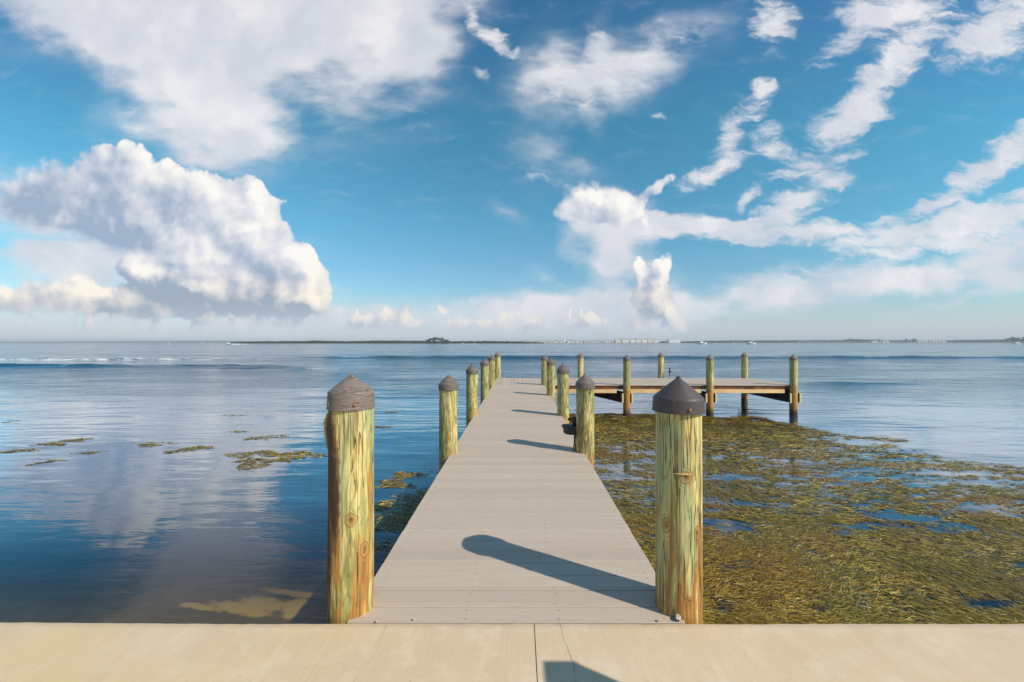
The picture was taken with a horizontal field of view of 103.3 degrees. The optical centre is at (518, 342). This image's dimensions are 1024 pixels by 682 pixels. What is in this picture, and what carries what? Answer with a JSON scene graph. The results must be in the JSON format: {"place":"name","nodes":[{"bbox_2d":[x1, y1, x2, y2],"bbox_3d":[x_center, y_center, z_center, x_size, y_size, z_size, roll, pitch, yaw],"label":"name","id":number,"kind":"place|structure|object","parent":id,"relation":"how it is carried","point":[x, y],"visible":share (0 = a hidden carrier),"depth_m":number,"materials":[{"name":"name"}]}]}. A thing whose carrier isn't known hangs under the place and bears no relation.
{"place":"outdoors","nodes":[
{"label":"outdoors","id":0,"kind":"place"},
{"bbox_2d":[4,342,223,342],"bbox_3d":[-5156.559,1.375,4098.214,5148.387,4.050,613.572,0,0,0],"label":"shore","id":1,"kind":"structure","parent":0,"point":[122,342],"depth_m":3822.14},
{"bbox_2d":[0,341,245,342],"bbox_3d":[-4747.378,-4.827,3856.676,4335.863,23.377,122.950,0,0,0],"label":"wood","id":2,"kind":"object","parent":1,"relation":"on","point":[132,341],"visible":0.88,"depth_m":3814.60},
{"bbox_2d":[0,342,1023,568],"bbox_3d":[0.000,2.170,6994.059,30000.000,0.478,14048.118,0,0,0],"label":"water","id":3,"kind":"structure","parent":0,"point":[124,500],"depth_m":11.14,"materials":[{"name":"blue liquid"}]},
{"bbox_2d":[0,448,41,452],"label":"seaweed raft","id":4,"kind":"object","parent":3,"relation":"on","point":[31,449],"visible":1,"depth_m":8.94,"materials":[{"name":"green plant"}]},
{"bbox_2d":[29,442,67,445],"bbox_3d":[-10.996,2.393,9.552,0.873,0.027,0.379,0,0,0],"label":"seaweed raft","id":5,"kind":"object","parent":3,"relation":"on","point":[53,443],"visible":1,"depth_m":9.51,"materials":[{"name":"green plant"}]},
{"bbox_2d":[27,459,70,465],"bbox_3d":[-9.478,2.394,8.151,0.377,0.023,0.611,0,0,42],"label":"seaweed raft","id":6,"kind":"object","parent":3,"relation":"on","point":[44,462],"visible":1,"depth_m":8.07,"materials":[{"name":"green plant"}]},
{"bbox_2d":[56,438,92,441],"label":"seaweed raft","id":7,"kind":"object","parent":3,"relation":"on","point":[75,440],"visible":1,"depth_m":9.95,"materials":[{"name":"green plant"}]},
{"bbox_2d":[72,451,104,453],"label":"seaweed raft","id":8,"kind":"object","parent":3,"relation":"on","point":[87,452],"visible":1,"depth_m":8.79,"materials":[{"name":"plant"}]},
{"bbox_2d":[139,441,170,446],"bbox_3d":[-8.638,2.392,9.492,1.197,0.028,0.582,0,0,0],"label":"seaweed raft","id":9,"kind":"object","parent":3,"relation":"on","point":[144,444],"visible":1,"depth_m":9.47,"materials":[{"name":"green plant"}]},
{"bbox_2d":[164,450,193,453],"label":"seaweed raft","id":10,"kind":"object","parent":3,"relation":"on","point":[169,451],"visible":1,"depth_m":8.87,"materials":[{"name":"green plant"}]},
{"bbox_2d":[176,445,214,449],"bbox_3d":[-7.311,2.393,9.229,0.821,0.026,0.474,0,0,-18],"label":"seaweed raft","id":11,"kind":"object","parent":3,"relation":"on","point":[198,447],"visible":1,"depth_m":9.19,"materials":[{"name":"plant"}]},
{"bbox_2d":[243,436,268,439],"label":"seaweed raft","id":12,"kind":"object","parent":3,"relation":"on","point":[260,437],"visible":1,"depth_m":10.12,"materials":[{"name":"green plant"}]},
{"bbox_2d":[225,450,327,469],"bbox_3d":[-5.184,2.392,8.612,1.814,0.027,1.625,0,0,45],"label":"seaweed raft","id":13,"kind":"object","parent":3,"relation":"on","point":[272,454],"visible":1,"depth_m":8.48,"materials":[{"name":"plant"}]},
{"bbox_2d":[323,374,374,623],"bbox_3d":[-0.894,2.083,2.149,0.249,3.834,0.236,0,0,0],"label":"dock piling","id":14,"kind":"object","parent":3,"relation":"in","point":[348,423],"visible":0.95,"depth_m":2.06,"materials":[{"name":"wood"}]},
{"bbox_2d":[347,385,684,624],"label":"walkway","id":15,"kind":"structure","parent":14,"relation":"attached to","point":[516,518],"depth_m":2.83,"materials":[{"name":"grey wood"}]},
{"bbox_2d":[561,416,575,449],"bbox_3d":[0.704,1.182,5.270,0.306,0.436,0.150,0,0,0],"label":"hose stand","id":16,"kind":"object","parent":15,"relation":"on","point":[569,429],"visible":0.76,"depth_m":5.21,"materials":[{"name":"black metal"}]},
{"bbox_2d":[674,614,681,620],"bbox_3d":[0.798,1.384,2.035,0.032,0.026,0.033,0,0,0],"label":"shell","id":17,"kind":"object","parent":15,"relation":"on","point":[677,617],"visible":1,"depth_m":2.03},
{"bbox_2d":[374,500,394,510],"bbox_3d":[-2.040,2.394,5.935,0.510,0.025,0.450,0,0,0],"label":"seaweed raft","id":18,"kind":"object","parent":3,"relation":"on","point":[383,504],"visible":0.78,"depth_m":5.93,"materials":[{"name":"green plant"}]},
{"bbox_2d":[374,479,416,488],"bbox_3d":[-2.081,2.392,6.827,0.937,0.028,0.523,0,0,0],"label":"seaweed raft","id":19,"kind":"object","parent":3,"relation":"on","point":[389,483],"visible":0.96,"depth_m":6.81,"materials":[{"name":"green plant"}]},
{"bbox_2d":[388,471,426,480],"bbox_3d":[-1.968,2.393,7.258,0.716,0.026,0.532,0,0,0],"label":"seaweed raft","id":20,"kind":"object","parent":3,"relation":"on","point":[409,475],"visible":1,"depth_m":7.29,"materials":[{"name":"plant"}]},
{"bbox_2d":[438,374,458,471],"bbox_3d":[-0.891,2.203,5.127,0.255,3.595,0.256,0,0,0],"label":"dock piling","id":21,"kind":"object","parent":3,"relation":"in","point":[448,387],"visible":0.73,"depth_m":5.03,"materials":[{"name":"wood"}]},
{"bbox_2d":[466,364,478,426],"bbox_3d":[-0.891,2.203,7.718,0.252,3.595,0.259,0,0,0],"label":"dock piling","id":22,"kind":"object","parent":3,"relation":"in","point":[472,371],"visible":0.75,"depth_m":7.62,"materials":[{"name":"wood"}]},
{"bbox_2d":[480,358,489,404],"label":"dock piling","id":23,"kind":"object","parent":3,"relation":"in","point":[484,387],"visible":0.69,"depth_m":10.50,"materials":[{"name":"wood"}]},
{"bbox_2d":[488,354,495,389],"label":"dock piling","id":24,"kind":"object","parent":3,"relation":"in","point":[491,359],"visible":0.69,"depth_m":13.20,"materials":[{"name":"wood"}]},
{"bbox_2d":[494,352,500,379],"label":"dock piling","id":25,"kind":"object","parent":3,"relation":"in","point":[497,356],"visible":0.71,"depth_m":15.89,"materials":[{"name":"wood"}]},
{"bbox_2d":[541,355,547,388],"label":"dock piling","id":26,"kind":"object","parent":3,"relation":"in","point":[544,359],"visible":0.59,"depth_m":13.28,"materials":[{"name":"wood"}]},
{"bbox_2d":[546,358,555,401],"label":"dock piling","id":27,"kind":"object","parent":3,"relation":"in","point":[550,363],"visible":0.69,"depth_m":10.63,"materials":[{"name":"wood"}]},
{"bbox_2d":[556,363,569,423],"bbox_3d":[0.847,2.203,7.779,0.254,3.595,0.255,0,0,0],"label":"dock piling","id":28,"kind":"object","parent":3,"relation":"in","point":[563,372],"visible":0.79,"depth_m":7.68,"materials":[{"name":"wood"}]},
{"bbox_2d":[577,353,583,377],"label":"dock piling","id":29,"kind":"object","parent":3,"relation":"in","point":[580,356],"visible":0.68,"depth_m":15.88,"materials":[{"name":"wood"}]},
{"bbox_2d":[575,373,594,467],"bbox_3d":[0.849,2.192,5.188,0.254,3.595,0.258,0,0,0],"label":"dock piling","id":30,"kind":"object","parent":3,"relation":"in","point":[585,385],"visible":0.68,"depth_m":5.09,"materials":[{"name":"wood"}]},
{"bbox_2d":[623,355,630,415],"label":"dock piling","id":31,"kind":"object","parent":3,"relation":"in","point":[626,381],"visible":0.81,"depth_m":13.17,"materials":[{"name":"wood"}]},
{"bbox_2d":[495,378,800,402],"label":"dock platform","id":32,"kind":"structure","parent":3,"relation":"on","point":[606,388],"depth_m":13.44,"materials":[{"name":"grey wood"}]},
{"bbox_2d":[658,353,663,377],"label":"dock piling","id":33,"kind":"object","parent":3,"relation":"in","point":[660,365],"visible":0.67,"depth_m":15.89,"materials":[{"name":"wood"}]},
{"bbox_2d":[652,376,705,623],"bbox_3d":[0.846,2.090,2.147,0.264,3.821,0.269,0,0,0],"label":"dock piling","id":34,"kind":"object","parent":3,"relation":"in","point":[678,404],"visible":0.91,"depth_m":2.05,"materials":[{"name":"wood"}]},
{"bbox_2d":[374,413,1023,624],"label":"seaweed mat","id":35,"kind":"object","parent":3,"relation":"on","point":[774,595],"visible":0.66,"depth_m":4.88,"materials":[{"name":"plant"}]},
{"bbox_2d":[706,354,713,415],"bbox_3d":[6.251,2.192,13.255,0.255,3.595,0.261,0,0,0],"label":"dock piling","id":36,"kind":"object","parent":3,"relation":"in","point":[710,384],"visible":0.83,"depth_m":13.16,"materials":[{"name":"wood"}]},
{"bbox_2d":[741,352,747,403],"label":"dock piling","id":37,"kind":"object","parent":3,"relation":"in","point":[744,370],"visible":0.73,"depth_m":15.89,"materials":[{"name":"wood"}]},
{"bbox_2d":[789,354,797,415],"bbox_3d":[8.990,2.183,13.256,0.254,3.595,0.262,0,0,0],"label":"dock piling","id":38,"kind":"object","parent":3,"relation":"in","point":[793,380],"visible":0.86,"depth_m":13.17,"materials":[{"name":"wood"}]},
{"bbox_2d":[982,469,1023,474],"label":"seaweed raft","id":39,"kind":"object","parent":3,"relation":"on","point":[1011,471],"visible":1,"depth_m":7.50,"materials":[{"name":"green plant"}]},
{"bbox_2d":[0,569,1023,623],"bbox_3d":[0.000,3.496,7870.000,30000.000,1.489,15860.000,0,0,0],"label":"seabed","id":40,"kind":"structure","parent":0,"point":[230,596],"depth_m":4.61,"materials":[{"name":"brown sand"}]},
{"bbox_2d":[0,622,1023,681],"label":"seawall","id":41,"kind":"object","parent":40,"relation":"on","point":[94,652],"visible":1,"depth_m":1.82,"materials":[{"name":"concrete"}]},
{"bbox_2d":[796,341,951,342],"bbox_3d":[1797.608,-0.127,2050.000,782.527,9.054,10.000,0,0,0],"label":"bridge","id":42,"kind":"structure","parent":40,"relation":"on","point":[875,341],"depth_m":2045.00,"materials":[{"name":"concrete"}]},
{"bbox_2d":[0,0,1023,341],"label":"sky","id":43,"kind":"structure","parent":0,"point":[171,170],"materials":[{"name":"blue"}]},
{"bbox_3d":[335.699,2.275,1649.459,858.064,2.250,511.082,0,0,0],"label":"far shore","id":44,"kind":"structure","parent":0,"visible":0},
{"bbox_2d":[514,341,712,342],"bbox_3d":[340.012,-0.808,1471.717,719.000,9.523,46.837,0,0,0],"label":"shore wood","id":45,"kind":"object","parent":44,"relation":"on","point":[665,341],"visible":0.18,"depth_m":1461.01,"materials":[{"name":"green plant"}]},
{"bbox_2d":[621,339,628,342],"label":"apartment block","id":46,"kind":"structure","parent":44,"relation":"on","point":[624,340],"depth_m":1396.00,"materials":[{"name":"white concrete"}]},
{"bbox_2d":[666,339,680,342],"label":"white building","id":47,"kind":"structure","parent":44,"relation":"on","point":[673,340],"depth_m":1390.00,"materials":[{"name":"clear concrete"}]},
{"bbox_3d":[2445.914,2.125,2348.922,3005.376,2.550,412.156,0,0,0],"label":"far shore","id":48,"kind":"structure","parent":0,"visible":0},
{"bbox_2d":[698,339,867,342],"bbox_3d":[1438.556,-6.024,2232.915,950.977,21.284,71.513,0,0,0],"label":"bridge wood","id":49,"kind":"object","parent":48,"relation":"on","point":[762,341],"visible":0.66,"depth_m":2209.64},
{"bbox_2d":[844,339,1023,342],"bbox_3d":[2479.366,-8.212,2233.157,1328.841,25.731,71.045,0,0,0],"label":"wood","id":50,"kind":"object","parent":48,"relation":"on","point":[983,341],"visible":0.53,"depth_m":2209.88,"materials":[{"name":"green plant"}]},
{"bbox_3d":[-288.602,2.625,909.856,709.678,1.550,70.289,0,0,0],"label":"island","id":51,"kind":"structure","parent":0,"visible":0},
{"bbox_2d":[228,340,543,342],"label":"mangrove wood","id":52,"kind":"object","parent":51,"relation":"on","point":[371,341],"visible":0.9,"depth_m":887.26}
]}

